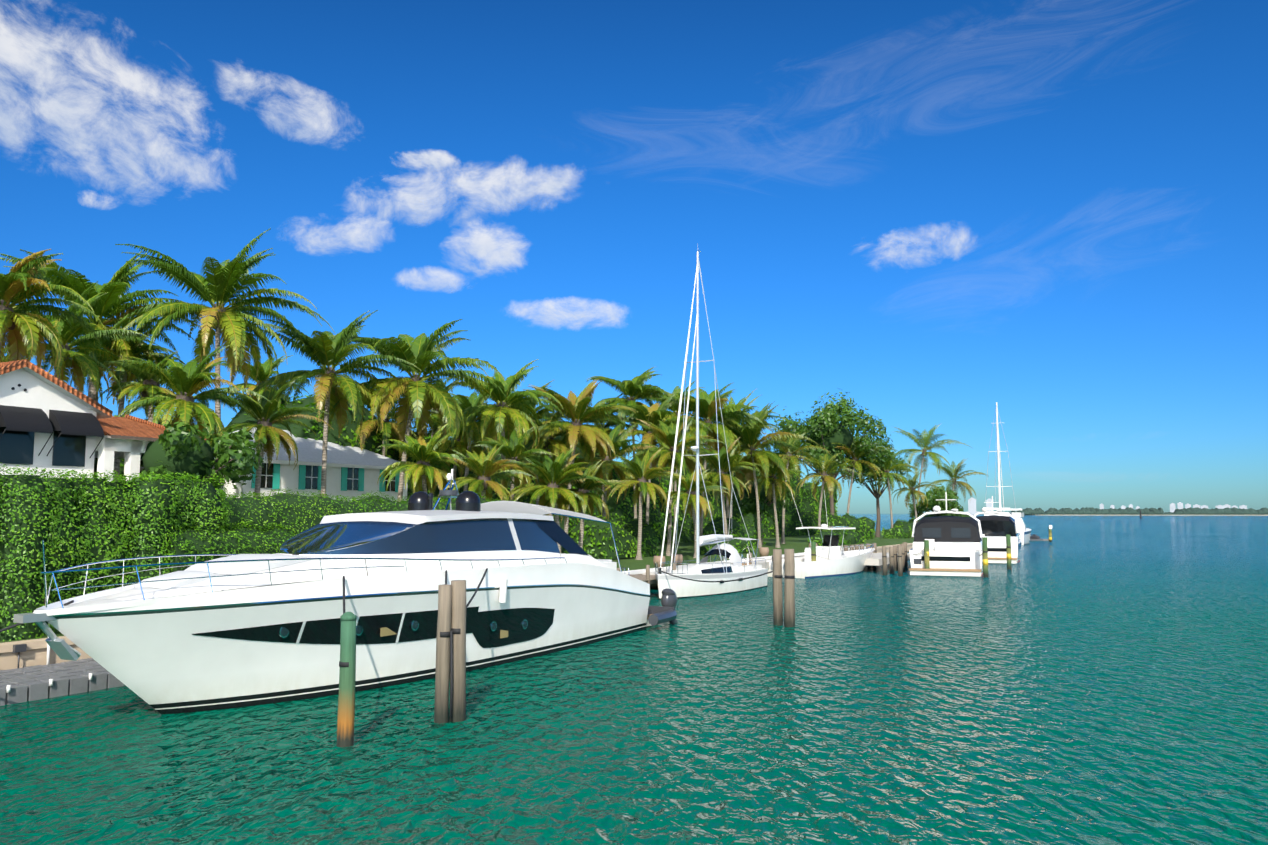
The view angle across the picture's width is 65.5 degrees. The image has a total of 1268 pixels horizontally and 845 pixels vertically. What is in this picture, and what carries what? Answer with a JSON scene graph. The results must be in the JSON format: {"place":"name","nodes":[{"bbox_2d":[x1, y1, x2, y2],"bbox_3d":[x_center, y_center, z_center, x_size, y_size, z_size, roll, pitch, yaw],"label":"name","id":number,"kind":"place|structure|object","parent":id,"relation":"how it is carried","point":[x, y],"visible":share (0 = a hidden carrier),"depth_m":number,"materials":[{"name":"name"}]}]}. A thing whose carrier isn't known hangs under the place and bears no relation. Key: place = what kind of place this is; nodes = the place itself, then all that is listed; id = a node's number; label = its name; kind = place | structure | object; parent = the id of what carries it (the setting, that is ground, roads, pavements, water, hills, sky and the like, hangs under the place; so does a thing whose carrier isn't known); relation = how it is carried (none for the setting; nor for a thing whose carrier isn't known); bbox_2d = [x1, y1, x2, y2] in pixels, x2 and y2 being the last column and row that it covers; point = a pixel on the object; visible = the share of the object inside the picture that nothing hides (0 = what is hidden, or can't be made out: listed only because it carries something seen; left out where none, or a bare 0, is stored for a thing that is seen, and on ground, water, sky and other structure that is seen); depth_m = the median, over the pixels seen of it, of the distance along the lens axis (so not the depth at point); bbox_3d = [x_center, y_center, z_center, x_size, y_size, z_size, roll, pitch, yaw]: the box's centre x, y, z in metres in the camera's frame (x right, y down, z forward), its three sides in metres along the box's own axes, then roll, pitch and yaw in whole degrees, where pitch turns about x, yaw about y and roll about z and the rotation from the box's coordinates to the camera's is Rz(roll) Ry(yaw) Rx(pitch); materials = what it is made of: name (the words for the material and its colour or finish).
{"place":"outdoors","nodes":[
{"label":"outdoors","id":0,"kind":"place"},
{"bbox_2d":[0,15,208,186],"bbox_3d":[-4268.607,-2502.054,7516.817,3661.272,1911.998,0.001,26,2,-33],"label":"cloud","id":1,"kind":"structure","parent":0,"point":[66,110],"depth_m":7559.66,"materials":[{"name":"white"}]},
{"bbox_2d":[225,70,332,137],"bbox_3d":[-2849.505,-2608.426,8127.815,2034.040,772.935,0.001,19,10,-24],"label":"cloud","id":2,"kind":"structure","parent":0,"point":[318,120],"depth_m":8200.24,"materials":[{"name":"white"}]},
{"bbox_2d":[302,212,413,250],"bbox_3d":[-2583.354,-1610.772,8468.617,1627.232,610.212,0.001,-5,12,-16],"label":"cloud","id":3,"kind":"structure","parent":0,"point":[357,234],"depth_m":8513.74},
{"bbox_2d":[400,270,458,287],"bbox_3d":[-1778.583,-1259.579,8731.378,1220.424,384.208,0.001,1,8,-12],"label":"cloud","id":4,"kind":"structure","parent":0,"point":[441,279],"depth_m":8734.46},
{"bbox_2d":[405,151,483,185],"bbox_3d":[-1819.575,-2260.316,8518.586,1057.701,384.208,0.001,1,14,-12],"label":"cloud","id":5,"kind":"structure","parent":0,"point":[437,159],"depth_m":8534.16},
{"bbox_2d":[0,531,913,642],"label":"island ground","id":6,"kind":"structure","parent":0,"point":[798,544],"depth_m":95.50,"materials":[{"name":"concrete"}]},
{"bbox_2d":[0,249,103,372],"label":"palm","id":7,"kind":"object","parent":6,"relation":"on","point":[22,283],"visible":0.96,"depth_m":40.32,"materials":[{"name":"green plant"}]},
{"bbox_2d":[2,281,162,404],"bbox_3d":[-26.816,0.460,45.509,7.746,14.408,7.677,0,-5,-1],"label":"palm","id":8,"kind":"object","parent":6,"relation":"on","point":[73,358],"visible":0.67,"depth_m":46.59,"materials":[{"name":"green plant"}]},
{"bbox_2d":[0,359,206,481],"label":"house","id":9,"kind":"structure","parent":6,"relation":"on","point":[49,422],"depth_m":37.67,"materials":[{"name":"paint"}]},
{"bbox_2d":[0,249,209,404],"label":"palm","id":10,"kind":"object","parent":6,"relation":"on","point":[108,306],"visible":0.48,"depth_m":51.14,"materials":[{"name":"green"}]},
{"bbox_2d":[0,462,229,641],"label":"tall hedge","id":11,"kind":"object","parent":6,"relation":"on","point":[72,521],"visible":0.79,"depth_m":29.54,"materials":[{"name":"green"}]},
{"bbox_2d":[70,314,185,481],"bbox_3d":[-26.392,1.226,50.915,6.246,13.874,6.470,0,-5,-1],"label":"palm","id":12,"kind":"object","parent":6,"relation":"on","point":[121,374],"visible":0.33,"depth_m":50.95,"materials":[{"name":"green plant"}]},
{"bbox_2d":[98,351,177,421],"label":"palm","id":13,"kind":"object","parent":6,"relation":"on","point":[149,386],"visible":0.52,"depth_m":47.48,"materials":[{"name":"green plant"}]},
{"bbox_2d":[105,344,271,441],"bbox_3d":[-20.136,1.966,44.727,6.541,11.263,6.563,-1,-5,14],"label":"palm","id":14,"kind":"object","parent":6,"relation":"on","point":[187,381],"visible":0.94,"depth_m":44.29,"materials":[{"name":"green plant"}]},
{"bbox_2d":[123,413,266,495],"bbox_3d":[-18.543,3.475,41.279,5.595,7.652,6.798,0,-5,-1],"label":"bush","id":15,"kind":"object","parent":6,"relation":"on","point":[178,448],"visible":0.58,"depth_m":40.42,"materials":[{"name":"green plant"}]},
{"bbox_2d":[103,228,335,494],"bbox_3d":[-21.634,-1.134,51.316,11.115,18.641,11.091,0,-5,-1],"label":"palm","id":16,"kind":"object","parent":6,"relation":"on","point":[224,285],"visible":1,"depth_m":50.92,"materials":[{"name":"green plant"}]},
{"bbox_2d":[162,519,298,572],"bbox_3d":[-13.972,4.997,33.884,2.059,3.330,5.573,-3,-6,29],"label":"hedge","id":17,"kind":"object","parent":6,"relation":"on","point":[250,540],"visible":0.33,"depth_m":33.11,"materials":[{"name":"green"}]},
{"bbox_2d":[220,355,312,410],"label":"palm","id":18,"kind":"object","parent":6,"relation":"on","point":[264,371],"visible":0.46,"depth_m":70.51,"materials":[{"name":"green plant"}]},
{"bbox_2d":[210,376,332,497],"bbox_3d":[-19.508,2.836,52.335,7.025,10.932,6.817,0,-5,-1],"label":"palm","id":19,"kind":"object","parent":6,"relation":"on","point":[264,427],"visible":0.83,"depth_m":52.31,"materials":[{"name":"green plant"}]},
{"bbox_2d":[212,427,408,502],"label":"cottage","id":20,"kind":"structure","parent":6,"relation":"on","point":[354,472],"depth_m":64.80,"materials":[{"name":"paint"}]},
{"bbox_2d":[248,310,425,496],"bbox_3d":[-17.690,0.853,57.738,10.554,15.867,11.270,0,-5,-1],"label":"palm","id":21,"kind":"object","parent":6,"relation":"on","point":[324,350],"visible":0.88,"depth_m":57.55,"materials":[{"name":"green plant"}]},
{"bbox_2d":[216,487,514,535],"bbox_3d":[-11.217,5.158,42.447,3.522,4.640,19.779,-3,-6,29],"label":"hedge","id":22,"kind":"object","parent":6,"relation":"on","point":[297,513],"visible":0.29,"depth_m":37.40,"materials":[{"name":"green"}]},
{"bbox_2d":[342,392,441,459],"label":"palm","id":23,"kind":"object","parent":6,"relation":"on","point":[388,429],"visible":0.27,"depth_m":71.67,"materials":[{"name":"green plant"}]},
{"bbox_2d":[328,319,510,501],"bbox_3d":[-13.476,1.261,60.937,11.626,15.648,11.751,0,-5,-1],"label":"palm","id":24,"kind":"object","parent":6,"relation":"on","point":[421,351],"visible":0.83,"depth_m":60.84,"materials":[{"name":"green plant"}]},
{"bbox_2d":[1,353,837,543],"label":"trees","id":25,"kind":"object","parent":6,"relation":"on","point":[621,512],"depth_m":105.64,"materials":[{"name":"green"}]},
{"bbox_2d":[377,423,467,498],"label":"palm","id":26,"kind":"object","parent":6,"relation":"on","point":[419,450],"visible":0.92,"depth_m":57.23,"materials":[{"name":"green plant"}]},
{"bbox_2d":[393,367,483,465],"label":"palm","id":27,"kind":"object","parent":6,"relation":"on","point":[432,429],"visible":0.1,"depth_m":78.28,"materials":[{"name":"green plant"}]},
{"bbox_2d":[411,398,494,499],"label":"palm","id":28,"kind":"object","parent":6,"relation":"on","point":[458,446],"visible":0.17,"depth_m":73.72,"materials":[{"name":"green plant"}]},
{"bbox_2d":[428,391,522,491],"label":"palm","id":29,"kind":"object","parent":6,"relation":"on","point":[465,404],"visible":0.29,"depth_m":72.24,"materials":[{"name":"green plant"}]},
{"bbox_2d":[437,442,537,500],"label":"palm","id":30,"kind":"object","parent":6,"relation":"on","point":[481,467],"visible":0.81,"depth_m":57.38,"materials":[{"name":"green plant"}]},
{"bbox_2d":[441,359,564,499],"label":"palm","id":31,"kind":"object","parent":6,"relation":"on","point":[499,416],"visible":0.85,"depth_m":67.35,"materials":[{"name":"green plant"}]},
{"bbox_2d":[473,426,557,500],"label":"palm","id":32,"kind":"object","parent":6,"relation":"on","point":[510,451],"visible":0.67,"depth_m":63.50,"materials":[{"name":"green plant"}]},
{"bbox_2d":[477,380,589,450],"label":"palm","id":33,"kind":"object","parent":6,"relation":"on","point":[540,414],"visible":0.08,"depth_m":91.66,"materials":[{"name":"green plant"}]},
{"bbox_2d":[495,416,585,504],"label":"palm","id":34,"kind":"object","parent":6,"relation":"on","point":[539,460],"visible":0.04,"depth_m":79.49,"materials":[{"name":"green plant"}]},
{"bbox_2d":[521,410,575,515],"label":"palm","id":35,"kind":"object","parent":6,"relation":"on","point":[551,443],"visible":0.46,"depth_m":73.97,"materials":[{"name":"green plant"}]},
{"bbox_2d":[501,445,608,556],"bbox_3d":[-4.930,5.298,62.283,7.089,7.854,6.860,0,-5,-1],"label":"palm","id":36,"kind":"object","parent":6,"relation":"on","point":[556,473],"visible":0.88,"depth_m":61.81,"materials":[{"name":"green plant"}]},
{"bbox_2d":[523,378,637,533],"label":"palm","id":37,"kind":"object","parent":6,"relation":"on","point":[576,412],"visible":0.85,"depth_m":73.42,"materials":[{"name":"green plant"}]},
{"bbox_2d":[544,460,626,548],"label":"palm","id":38,"kind":"object","parent":6,"relation":"on","point":[582,490],"visible":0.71,"depth_m":63.19,"materials":[{"name":"green plant"}]},
{"bbox_2d":[582,394,640,508],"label":"palm","id":39,"kind":"object","parent":6,"relation":"on","point":[607,429],"visible":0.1,"depth_m":100.33,"materials":[{"name":"green plant"}]},
{"bbox_2d":[568,515,658,559],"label":"shrub","id":40,"kind":"object","parent":6,"relation":"on","point":[598,541],"visible":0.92,"depth_m":74.92,"materials":[{"name":"green plant"}]},
{"bbox_2d":[568,414,659,518],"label":"palm","id":41,"kind":"object","parent":6,"relation":"on","point":[605,473],"visible":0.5,"depth_m":81.78,"materials":[{"name":"green plant"}]},
{"bbox_2d":[586,366,675,518],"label":"palm","id":42,"kind":"object","parent":6,"relation":"on","point":[634,388],"visible":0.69,"depth_m":97.88,"materials":[{"name":"green plant"}]},
{"bbox_2d":[601,447,687,559],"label":"palm","id":43,"kind":"object","parent":6,"relation":"on","point":[638,468],"visible":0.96,"depth_m":74.33,"materials":[{"name":"green plant"}]},
{"bbox_2d":[611,389,708,524],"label":"palm","id":44,"kind":"object","parent":6,"relation":"on","point":[655,414],"visible":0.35,"depth_m":92.60,"materials":[{"name":"green plant"}]},
{"bbox_2d":[629,412,726,555],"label":"palm","id":45,"kind":"object","parent":6,"relation":"on","point":[667,435],"visible":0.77,"depth_m":81.35,"materials":[{"name":"green plant"}]},
{"bbox_2d":[639,380,723,542],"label":"palm","id":46,"kind":"object","parent":6,"relation":"on","point":[676,408],"visible":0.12,"depth_m":115.86,"materials":[{"name":"green plant"}]},
{"bbox_2d":[659,467,730,557],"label":"palm","id":47,"kind":"object","parent":6,"relation":"on","point":[686,483],"visible":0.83,"depth_m":77.14,"materials":[{"name":"green plant"}]},
{"bbox_2d":[659,382,766,547],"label":"palm","id":48,"kind":"object","parent":6,"relation":"on","point":[707,405],"visible":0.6,"depth_m":94.39,"materials":[{"name":"green plant"}]},
{"bbox_2d":[681,437,761,534],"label":"palm","id":49,"kind":"object","parent":6,"relation":"on","point":[713,460],"visible":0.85,"depth_m":87.15,"materials":[{"name":"green plant"}]},
{"bbox_2d":[699,534,754,554],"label":"shrub","id":50,"kind":"object","parent":6,"relation":"on","point":[739,545],"visible":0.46,"depth_m":85.42,"materials":[{"name":"green plant"}]},
{"bbox_2d":[694,426,761,517],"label":"palm","id":51,"kind":"object","parent":6,"relation":"on","point":[727,501],"visible":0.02,"depth_m":102.98,"materials":[{"name":"green plant"}]},
{"bbox_2d":[703,513,765,547],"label":"shrub","id":52,"kind":"object","parent":6,"relation":"on","point":[735,527],"visible":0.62,"depth_m":95.77,"materials":[{"name":"green plant"}]},
{"bbox_2d":[719,389,783,517],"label":"palm","id":53,"kind":"object","parent":6,"relation":"on","point":[742,400],"visible":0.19,"depth_m":120.77,"materials":[{"name":"green plant"}]},
{"bbox_2d":[701,401,821,547],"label":"palm","id":54,"kind":"object","parent":6,"relation":"on","point":[749,436],"visible":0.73,"depth_m":99.02,"materials":[{"name":"green plant"}]},
{"bbox_2d":[730,470,796,544],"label":"tree","id":55,"kind":"object","parent":6,"relation":"on","point":[750,506],"visible":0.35,"depth_m":106.11,"materials":[{"name":"green plant"}]},
{"bbox_2d":[620,543,909,574],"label":"seawall","id":56,"kind":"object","parent":6,"relation":"on","point":[875,559],"visible":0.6,"depth_m":70.65,"materials":[{"name":"paint"}]},
{"bbox_2d":[743,452,807,547],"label":"palm","id":57,"kind":"object","parent":6,"relation":"on","point":[772,479],"visible":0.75,"depth_m":100.97,"materials":[{"name":"green plant"}]},
{"bbox_2d":[758,431,830,543],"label":"palm","id":58,"kind":"object","parent":6,"relation":"on","point":[789,460],"visible":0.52,"depth_m":114.28,"materials":[{"name":"green plant"}]},
{"bbox_2d":[789,453,858,529],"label":"palm","id":59,"kind":"object","parent":6,"relation":"on","point":[826,480],"visible":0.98,"depth_m":112.56,"materials":[{"name":"green plant"}]},
{"bbox_2d":[767,388,893,514],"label":"tree","id":60,"kind":"object","parent":6,"relation":"on","point":[826,429],"visible":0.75,"depth_m":129.37,"materials":[{"name":"green plant"}]},
{"bbox_2d":[807,529,865,545],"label":"shrub","id":61,"kind":"object","parent":6,"relation":"on","point":[851,536],"visible":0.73,"depth_m":110.75,"materials":[{"name":"green plant"}]},
{"bbox_2d":[821,512,875,539],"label":"shrub","id":62,"kind":"object","parent":6,"relation":"on","point":[864,527],"visible":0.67,"depth_m":127.79,"materials":[{"name":"green plant"}]},
{"bbox_2d":[832,431,901,513],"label":"palm","id":63,"kind":"object","parent":6,"relation":"on","point":[854,453],"visible":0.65,"depth_m":130.63,"materials":[{"name":"green plant"}]},
{"bbox_2d":[836,445,913,536],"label":"tree","id":64,"kind":"object","parent":6,"relation":"on","point":[896,461],"visible":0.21,"depth_m":144.51,"materials":[{"name":"green plant"}]},
{"bbox_2d":[859,449,922,527],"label":"palm","id":65,"kind":"object","parent":6,"relation":"on","point":[892,478],"visible":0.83,"depth_m":141.11,"materials":[{"name":"green plant"}]},
{"bbox_2d":[882,517,919,538],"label":"shrub","id":66,"kind":"object","parent":6,"relation":"on","point":[901,529],"visible":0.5,"depth_m":137.63,"materials":[{"name":"green plant"}]},
{"bbox_2d":[885,471,938,522],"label":"palm","id":67,"kind":"object","parent":6,"relation":"on","point":[911,483],"visible":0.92,"depth_m":146.17,"materials":[{"name":"green plant"}]},
{"bbox_2d":[894,423,971,502],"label":"palm","id":68,"kind":"object","parent":6,"relation":"on","point":[925,441],"visible":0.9,"depth_m":167.32,"materials":[{"name":"green plant"}]},
{"bbox_2d":[909,484,963,517],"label":"tree","id":69,"kind":"object","parent":6,"relation":"on","point":[933,500],"visible":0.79,"depth_m":154.78,"materials":[{"name":"green plant"}]},
{"bbox_2d":[924,458,988,502],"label":"palm","id":70,"kind":"object","parent":6,"relation":"on","point":[953,481],"visible":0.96,"depth_m":178.70,"materials":[{"name":"green plant"}]},
{"bbox_2d":[287,125,660,229],"bbox_3d":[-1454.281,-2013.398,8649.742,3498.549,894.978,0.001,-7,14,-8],"label":"cloud","id":71,"kind":"structure","parent":0,"point":[515,178],"depth_m":8658.06,"materials":[{"name":"white"}]},
{"bbox_2d":[413,197,535,292],"bbox_3d":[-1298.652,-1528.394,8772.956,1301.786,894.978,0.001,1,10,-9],"label":"cloud","id":72,"kind":"structure","parent":0,"point":[489,248],"depth_m":8771.38,"materials":[{"name":"white"}]},
{"bbox_2d":[501,140,592,207],"bbox_3d":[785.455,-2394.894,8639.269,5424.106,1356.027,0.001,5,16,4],"label":"cloud","id":73,"kind":"structure","parent":0,"point":[544,178],"depth_m":8834.33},
{"bbox_2d":[514,299,621,327],"bbox_3d":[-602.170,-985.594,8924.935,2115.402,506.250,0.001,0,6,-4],"label":"cloud","id":74,"kind":"structure","parent":0,"point":[552,312],"depth_m":8926.45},
{"bbox_2d":[0,514,1267,844],"bbox_3d":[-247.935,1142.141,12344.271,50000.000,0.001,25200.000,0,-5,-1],"label":"sea water","id":75,"kind":"structure","parent":0,"point":[1088,680],"depth_m":20.07,"materials":[{"name":"liquid"}]},
{"bbox_2d":[0,658,124,705],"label":"floating dock","id":76,"kind":"object","parent":75,"relation":"on","point":[28,683],"visible":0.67,"depth_m":24.80,"materials":[{"name":"grey wood"}]},
{"bbox_2d":[13,637,49,667],"bbox_3d":[-17.301,5.965,25.495,0.550,1.464,4.187,-3,-6,30],"label":"utility pedestal","id":77,"kind":"object","parent":76,"relation":"on","point":[18,648],"visible":0.58,"depth_m":26.47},
{"bbox_2d":[13,469,677,713],"bbox_3d":[-6.086,4.818,30.679,6.086,6.800,25.666,-3,-6,27],"label":"motor yacht","id":78,"kind":"object","parent":75,"relation":"on","point":[237,630],"visible":0.96,"depth_m":25.07,"materials":[{"name":"white"}]},
{"bbox_2d":[337,612,356,746],"bbox_3d":[-5.596,5.589,19.184,0.324,3.758,0.331,0,-5,-1],"label":"mooring post","id":79,"kind":"object","parent":75,"relation":"in","point":[346,704],"visible":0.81,"depth_m":19.12,"materials":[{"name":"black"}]},
{"bbox_2d":[434,584,451,723],"bbox_3d":[-4.140,5.601,21.346,0.337,4.127,0.318,0,-5,-1],"label":"piling","id":80,"kind":"object","parent":75,"relation":"in","point":[441,710],"visible":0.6,"depth_m":21.29,"materials":[{"name":"brown"}]},
{"bbox_2d":[0,543,912,669],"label":"seawall","id":81,"kind":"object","parent":75,"relation":"in","point":[34,653],"visible":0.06,"depth_m":26.92,"materials":[{"name":"concrete"}]},
{"bbox_2d":[449,580,465,721],"bbox_3d":[-3.849,5.579,21.538,0.374,4.213,0.364,0,-5,-1],"label":"piling","id":82,"kind":"object","parent":75,"relation":"in","point":[458,621],"visible":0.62,"depth_m":21.46,"materials":[{"name":"brown"}]},
{"bbox_2d":[587,554,675,583],"bbox_3d":[-0.970,8.645,52.373,4.178,3.360,6.574,-3,-6,29],"label":"dock","id":83,"kind":"object","parent":75,"relation":"in","point":[648,578],"visible":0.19,"depth_m":51.99,"materials":[{"name":"concrete"}]},
{"bbox_2d":[0,548,982,718],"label":"mooring lines","id":84,"kind":"object","parent":83,"relation":"attached to","point":[451,652],"visible":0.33,"depth_m":23.07,"materials":[{"name":"grey"}]},
{"bbox_2d":[655,243,767,599],"bbox_3d":[4.042,-0.088,57.258,3.686,20.754,11.674,-3,-6,29],"label":"sailboat","id":85,"kind":"object","parent":75,"relation":"on","point":[703,569],"visible":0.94,"depth_m":55.94,"materials":[{"name":"white"}]},
{"bbox_2d":[773,549,782,625],"bbox_3d":[5.809,7.254,39.833,0.400,4.234,0.396,0,-5,-1],"label":"piling","id":86,"kind":"object","parent":75,"relation":"in","point":[777,592],"visible":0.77,"depth_m":39.74,"materials":[{"name":"brown"}]},
{"bbox_2d":[784,549,794,626],"bbox_3d":[6.182,7.184,39.244,0.460,4.269,0.439,0,-5,-1],"label":"piling","id":87,"kind":"object","parent":75,"relation":"in","point":[789,590],"visible":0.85,"depth_m":39.15,"materials":[{"name":"brown"}]},
{"bbox_2d":[766,491,874,578],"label":"motorboat","id":88,"kind":"object","parent":75,"relation":"on","point":[838,562],"visible":0.71,"depth_m":72.00,"materials":[{"name":"white"}]},
{"bbox_2d":[882,546,886,574],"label":"dock piling","id":89,"kind":"object","parent":75,"relation":"in","point":[884,558],"visible":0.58,"depth_m":71.84,"materials":[{"name":"brown"}]},
{"bbox_2d":[897,545,902,575],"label":"dock piling","id":90,"kind":"object","parent":75,"relation":"in","point":[899,556],"visible":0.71,"depth_m":70.59,"materials":[{"name":"brown"}]},
{"bbox_2d":[924,540,929,568],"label":"piling","id":91,"kind":"object","parent":75,"relation":"in","point":[926,556],"visible":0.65,"depth_m":71.93,"materials":[{"name":"green"}]},
{"bbox_2d":[909,492,982,576],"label":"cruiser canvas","id":92,"kind":"object","parent":75,"relation":"on","point":[955,545],"visible":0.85,"depth_m":73.19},
{"bbox_2d":[982,537,988,576],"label":"piling","id":93,"kind":"object","parent":75,"relation":"in","point":[985,556],"visible":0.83,"depth_m":69.49,"materials":[{"name":"green"}]},
{"bbox_2d":[974,496,1021,563],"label":"cruiser","id":94,"kind":"object","parent":75,"relation":"on","point":[996,529],"visible":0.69,"depth_m":91.49,"materials":[{"name":"white"}]},
{"bbox_2d":[984,402,1019,534],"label":"sailboat","id":95,"kind":"object","parent":75,"relation":"on","point":[999,486],"visible":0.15,"depth_m":129.06,"materials":[{"name":"white"}]},
{"bbox_2d":[1006,534,1011,569],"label":"piling","id":96,"kind":"object","parent":75,"relation":"in","point":[1008,550],"visible":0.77,"depth_m":79.23,"materials":[{"name":"green"}]},
{"bbox_2d":[1011,509,1030,544],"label":"motor yacht","id":97,"kind":"object","parent":75,"relation":"on","point":[1025,532],"visible":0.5,"depth_m":144.02,"materials":[{"name":"white"}]},
{"bbox_2d":[0,0,1267,513],"label":"sky","id":98,"kind":"structure","parent":0,"point":[1121,350],"materials":[{"name":"blue"}]},
{"bbox_2d":[878,222,977,247],"bbox_3d":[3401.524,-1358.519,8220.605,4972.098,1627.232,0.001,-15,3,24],"label":"cloud","id":99,"kind":"structure","parent":0,"point":[933,236],"depth_m":8516.22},
{"bbox_2d":[884,218,1022,256],"bbox_3d":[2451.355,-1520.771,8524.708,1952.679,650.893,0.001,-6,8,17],"label":"cloud","id":100,"kind":"structure","parent":0,"point":[956,243],"depth_m":8439.36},
{"bbox_2d":[966,498,1267,514],"bbox_3d":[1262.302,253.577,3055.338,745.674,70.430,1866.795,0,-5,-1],"label":"shoreline","id":101,"kind":"structure","parent":0,"point":[1225,509],"depth_m":2342.16,"materials":[{"name":"green"}]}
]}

